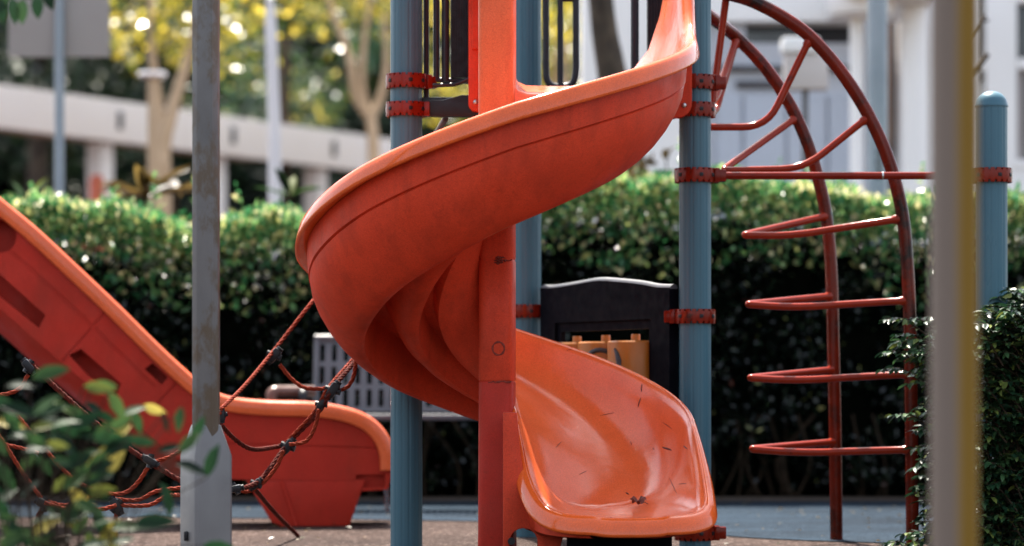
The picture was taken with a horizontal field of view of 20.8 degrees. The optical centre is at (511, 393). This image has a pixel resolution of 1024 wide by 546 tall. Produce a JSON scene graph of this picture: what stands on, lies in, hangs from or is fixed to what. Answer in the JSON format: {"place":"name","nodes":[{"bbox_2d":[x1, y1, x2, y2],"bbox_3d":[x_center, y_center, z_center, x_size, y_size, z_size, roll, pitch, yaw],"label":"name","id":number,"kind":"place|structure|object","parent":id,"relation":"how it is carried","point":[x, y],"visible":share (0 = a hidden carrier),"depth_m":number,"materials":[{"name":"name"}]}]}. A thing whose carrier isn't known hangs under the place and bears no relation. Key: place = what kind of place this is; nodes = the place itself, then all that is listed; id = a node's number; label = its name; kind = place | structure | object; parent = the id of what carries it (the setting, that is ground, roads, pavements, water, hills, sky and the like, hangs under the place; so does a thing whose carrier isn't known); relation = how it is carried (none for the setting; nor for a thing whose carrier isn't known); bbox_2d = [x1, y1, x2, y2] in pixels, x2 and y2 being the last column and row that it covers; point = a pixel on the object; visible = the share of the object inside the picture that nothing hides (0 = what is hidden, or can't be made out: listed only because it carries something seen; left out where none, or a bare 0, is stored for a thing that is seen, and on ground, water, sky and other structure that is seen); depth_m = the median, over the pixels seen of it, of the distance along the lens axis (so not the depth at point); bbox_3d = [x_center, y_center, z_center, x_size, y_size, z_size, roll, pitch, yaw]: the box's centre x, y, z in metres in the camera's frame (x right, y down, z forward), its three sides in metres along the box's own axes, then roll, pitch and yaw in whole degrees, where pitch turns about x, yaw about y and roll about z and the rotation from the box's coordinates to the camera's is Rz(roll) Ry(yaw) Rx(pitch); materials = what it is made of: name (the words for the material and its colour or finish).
{"place":"outdoors","nodes":[
{"label":"outdoors","id":0,"kind":"place"},
{"bbox_2d":[0,0,54,24],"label":"overhanging branch","id":1,"kind":"object","parent":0,"point":[17,11],"visible":1,"depth_m":6.90,"materials":[{"name":"green plant"}]},
{"bbox_2d":[0,0,554,225],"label":"hillside","id":2,"kind":"structure","parent":0,"point":[5,184],"depth_m":61.04,"materials":[{"name":"green plant"}]},
{"bbox_2d":[0,517,926,545],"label":"ground","id":3,"kind":"structure","parent":0,"point":[366,532],"depth_m":10.95,"materials":[{"name":"rubber"}]},
{"bbox_2d":[72,175,108,251],"bbox_3d":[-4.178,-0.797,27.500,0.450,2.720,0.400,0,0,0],"label":"red hydrant","id":4,"kind":"object","parent":3,"relation":"on","point":[94,182],"visible":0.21,"depth_m":27.44,"materials":[{"name":"red metal"}]},
{"bbox_2d":[0,365,231,545],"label":"broadleaf shrub","id":5,"kind":"object","parent":3,"relation":"on","point":[92,466],"visible":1,"depth_m":6.51,"materials":[{"name":"green plant"}]},
{"bbox_2d":[0,0,260,223],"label":"bushy tree","id":6,"kind":"object","parent":3,"relation":"on","point":[37,79],"visible":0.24,"depth_m":43.64,"materials":[{"name":"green plant"}]},
{"bbox_2d":[138,71,166,258],"bbox_3d":[-3.295,-1.194,25.500,0.270,3.513,0.270,0,0,0],"label":"street lamp","id":7,"kind":"object","parent":3,"relation":"on","point":[152,77],"visible":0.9,"depth_m":25.46,"materials":[{"name":"painted metal"},{"name":"glass"}]},
{"bbox_2d":[0,299,357,538],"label":"rope net","id":8,"kind":"object","parent":3,"relation":"on","point":[332,388],"visible":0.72,"depth_m":9.58,"materials":[{"name":"red fabric"}]},
{"bbox_2d":[0,197,389,526],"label":"wavy slide","id":9,"kind":"object","parent":3,"relation":"on","point":[58,306],"visible":0.81,"depth_m":11.71,"materials":[{"name":"red plastic"}]},
{"bbox_2d":[0,85,389,219],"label":"covered walkway","id":10,"kind":"structure","parent":3,"relation":"on","point":[101,127],"depth_m":32.40,"materials":[{"name":"white concrete"}]},
{"bbox_2d":[110,0,294,262],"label":"yellow tree","id":11,"kind":"object","parent":3,"relation":"on","point":[153,36],"visible":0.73,"depth_m":27.07,"materials":[{"name":"yellow leaf"},{"name":"pale bark"}]},
{"bbox_2d":[180,0,231,544],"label":"steel pole","id":12,"kind":"object","parent":3,"relation":"on","point":[205,510],"visible":0.83,"depth_m":8.51,"materials":[{"name":"grey metal"}]},
{"bbox_2d":[265,0,280,258],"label":"white flagpole","id":13,"kind":"object","parent":3,"relation":"on","point":[274,133],"visible":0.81,"depth_m":20.96,"materials":[{"name":"white metal"}]},
{"bbox_2d":[0,0,579,269],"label":"wood","id":14,"kind":"object","parent":3,"relation":"on","point":[353,121],"visible":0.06,"depth_m":53.47,"materials":[{"name":"green plant"}]},
{"bbox_2d":[182,0,422,258],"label":"bushy tree","id":15,"kind":"object","parent":3,"relation":"on","point":[289,95],"visible":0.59,"depth_m":37.67,"materials":[{"name":"green plant"}]},
{"bbox_2d":[262,0,449,161],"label":"yellow tree","id":16,"kind":"object","parent":3,"relation":"on","point":[359,96],"visible":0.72,"depth_m":28.98,"materials":[{"name":"yellow leaf"},{"name":"pale bark"}]},
{"bbox_2d":[422,0,579,216],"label":"golden tree","id":17,"kind":"object","parent":3,"relation":"on","point":[567,56],"visible":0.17,"depth_m":32.95,"materials":[{"name":"yellow plant"}]},
{"bbox_2d":[295,0,716,545],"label":"spiral slide","id":18,"kind":"object","parent":3,"relation":"on","point":[405,254],"visible":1,"depth_m":9.23,"materials":[{"name":"orange plastic"}]},
{"bbox_2d":[630,496,647,504],"bbox_3d":[0.421,0.355,9.236,0.061,0.031,0.045,0,0,0],"label":"dead leaf","id":19,"kind":"object","parent":18,"relation":"on","point":[642,499],"visible":1,"depth_m":9.23,"materials":[{"name":"brown plant"}]},
{"bbox_2d":[875,286,1023,545],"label":"glossy shrub","id":20,"kind":"object","parent":3,"relation":"on","point":[1001,373],"visible":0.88,"depth_m":9.71,"materials":[{"name":"green plant"}]},
{"bbox_2d":[930,0,977,545],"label":"round pole","id":21,"kind":"object","parent":3,"relation":"on","point":[953,272],"visible":1,"depth_m":5.06,"materials":[{"name":"grey metal"}]},
{"bbox_2d":[978,91,1012,545],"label":"dome top post","id":22,"kind":"object","parent":3,"relation":"on","point":[995,175],"visible":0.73,"depth_m":10.00,"materials":[{"name":"blue metal"}]},
{"bbox_2d":[5,501,929,542],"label":"rubber path","id":23,"kind":"structure","parent":0,"point":[856,522],"depth_m":12.74,"materials":[{"name":"grey rubber"}]},
{"bbox_2d":[265,335,472,419],"bbox_3d":[-0.585,0.137,13.447,1.165,0.853,0.625,0,0,0],"label":"park bench","id":24,"kind":"object","parent":23,"relation":"on","point":[328,364],"visible":0.28,"depth_m":13.64,"materials":[{"name":"grey metal"}]},
{"bbox_2d":[0,501,921,543],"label":"leaf litter","id":25,"kind":"object","parent":23,"relation":"on","point":[424,504],"visible":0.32,"depth_m":11.71,"materials":[{"name":"brown plant"}]},
{"bbox_2d":[674,0,929,545],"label":"curved climbing ladder","id":26,"kind":"object","parent":23,"relation":"on","point":[834,378],"visible":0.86,"depth_m":10.28,"materials":[{"name":"red paint"}]},
{"bbox_2d":[8,496,928,500],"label":"curb","id":27,"kind":"structure","parent":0,"point":[475,498],"depth_m":14.69,"materials":[{"name":"grey concrete"}]},
{"bbox_2d":[3,178,48,199],"bbox_3d":[-2.855,-0.354,16.385,0.232,1.834,0.342,0,0,34],"label":"bronze plant","id":28,"kind":"object","parent":27,"relation":"on","point":[39,185],"visible":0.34,"depth_m":16.39,"materials":[{"name":"green plant"}]},
{"bbox_2d":[8,0,109,244],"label":"blank sign","id":29,"kind":"object","parent":27,"relation":"on","point":[61,30],"visible":0.6,"depth_m":18.06,"materials":[{"name":"metal"}]},
{"bbox_2d":[96,164,191,253],"bbox_3d":[-2.125,-0.395,16.560,0.658,1.916,0.692,0,0,-13],"label":"bronze plant","id":30,"kind":"object","parent":27,"relation":"on","point":[144,179],"visible":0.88,"depth_m":16.50,"materials":[{"name":"brown plant"}]},
{"bbox_2d":[138,177,191,262],"bbox_3d":[-2.096,-0.382,17.057,0.520,1.890,0.461,0,0,-25],"label":"bronze plant","id":31,"kind":"object","parent":27,"relation":"on","point":[176,195],"visible":0.22,"depth_m":16.98,"materials":[{"name":"plant"}]},
{"bbox_2d":[256,167,322,259],"bbox_3d":[-1.318,-0.383,16.489,0.429,1.893,0.323,0,0,0],"label":"bronze plant","id":32,"kind":"object","parent":27,"relation":"on","point":[288,187],"visible":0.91,"depth_m":16.46,"materials":[{"name":"green plant"}]},
{"bbox_2d":[0,139,1023,497],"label":"clipped hedge","id":33,"kind":"object","parent":27,"relation":"on","point":[264,299],"visible":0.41,"depth_m":14.76,"materials":[{"name":"green plant"}]},
{"bbox_2d":[591,147,673,228],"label":"young shoots","id":34,"kind":"object","parent":33,"relation":"attached to","point":[641,163],"visible":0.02,"depth_m":16.19,"materials":[{"name":"green plant"}]},
{"bbox_2d":[589,0,643,183],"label":"leaning tree","id":35,"kind":"object","parent":27,"relation":"on","point":[609,57],"visible":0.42,"depth_m":17.33,"materials":[{"name":"brown plant"}]},
{"bbox_2d":[780,37,827,228],"bbox_3d":[1.958,-0.907,18.650,0.308,2.940,0.200,0,0,0],"label":"notice box","id":36,"kind":"object","parent":27,"relation":"on","point":[812,74],"visible":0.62,"depth_m":18.58,"materials":[{"name":"grey metal"}]},
{"bbox_2d":[867,0,887,244],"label":"grey lamp post","id":37,"kind":"object","parent":27,"relation":"on","point":[877,54],"visible":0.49,"depth_m":16.35,"materials":[{"name":"metal"}]},
{"bbox_2d":[978,14,989,70],"bbox_3d":[2.556,-0.957,15.500,0.212,3.040,0.060,0,0,0],"label":"bare branch","id":38,"kind":"object","parent":27,"relation":"on","point":[983,59],"visible":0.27,"depth_m":15.49,"materials":[{"name":"grey plant"}]},
{"bbox_2d":[385,0,725,545],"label":"play tower","id":39,"kind":"structure","parent":0,"point":[672,354],"depth_m":10.04,"materials":[{"name":"metal"}]},
{"bbox_2d":[580,0,1023,245],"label":"pale building","id":40,"kind":"structure","parent":0,"point":[838,28],"depth_m":21.95,"materials":[{"name":"white paint"}]},
{"bbox_2d":[717,95,741,217],"bbox_3d":[1.714,-0.894,21.977,0.192,2.915,0.045,0,0,0],"label":"door panel","id":41,"kind":"structure","parent":40,"relation":"in","point":[729,143],"depth_m":21.96,"materials":[{"name":"grey metal"}]},
{"bbox_2d":[744,95,784,225],"bbox_3d":[1.993,-0.894,21.977,0.324,2.915,0.045,0,0,0],"label":"door panel","id":42,"kind":"structure","parent":40,"relation":"in","point":[756,107],"depth_m":21.96,"materials":[{"name":"grey metal"}]},
{"bbox_2d":[746,26,849,42],"bbox_3d":[2.286,-2.847,22.270,0.890,0.162,0.100,0,0,0],"label":"slot window","id":43,"kind":"structure","parent":40,"relation":"in","point":[755,34],"depth_m":22.22,"materials":[{"name":"grey glass"}]},
{"bbox_2d":[787,95,825,228],"bbox_3d":[2.326,-0.894,21.977,0.303,2.915,0.045,0,0,0],"label":"door panel","id":44,"kind":"structure","parent":40,"relation":"in","point":[816,103],"depth_m":21.96,"materials":[{"name":"grey metal"}]},
{"bbox_2d":[828,95,849,189],"bbox_3d":[2.594,-0.894,21.977,0.192,2.915,0.045,0,0,0],"label":"door panel","id":45,"kind":"structure","parent":40,"relation":"in","point":[838,105],"depth_m":21.96,"materials":[{"name":"grey metal"}]},
{"bbox_2d":[888,22,896,245],"bbox_3d":[3.050,-1.223,22.500,0.172,3.572,0.100,0,0,0],"label":"dark doorway","id":46,"kind":"structure","parent":40,"relation":"in","point":[893,25],"depth_m":22.45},
{"bbox_2d":[978,0,978,82],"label":"narrow window","id":47,"kind":"structure","parent":40,"relation":"in","point":[978,0],"depth_m":22.32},
{"bbox_2d":[1011,0,1023,166],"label":"window","id":48,"kind":"structure","parent":40,"relation":"in","point":[1017,6],"depth_m":21.98,"materials":[{"name":"white glass"}]}
]}

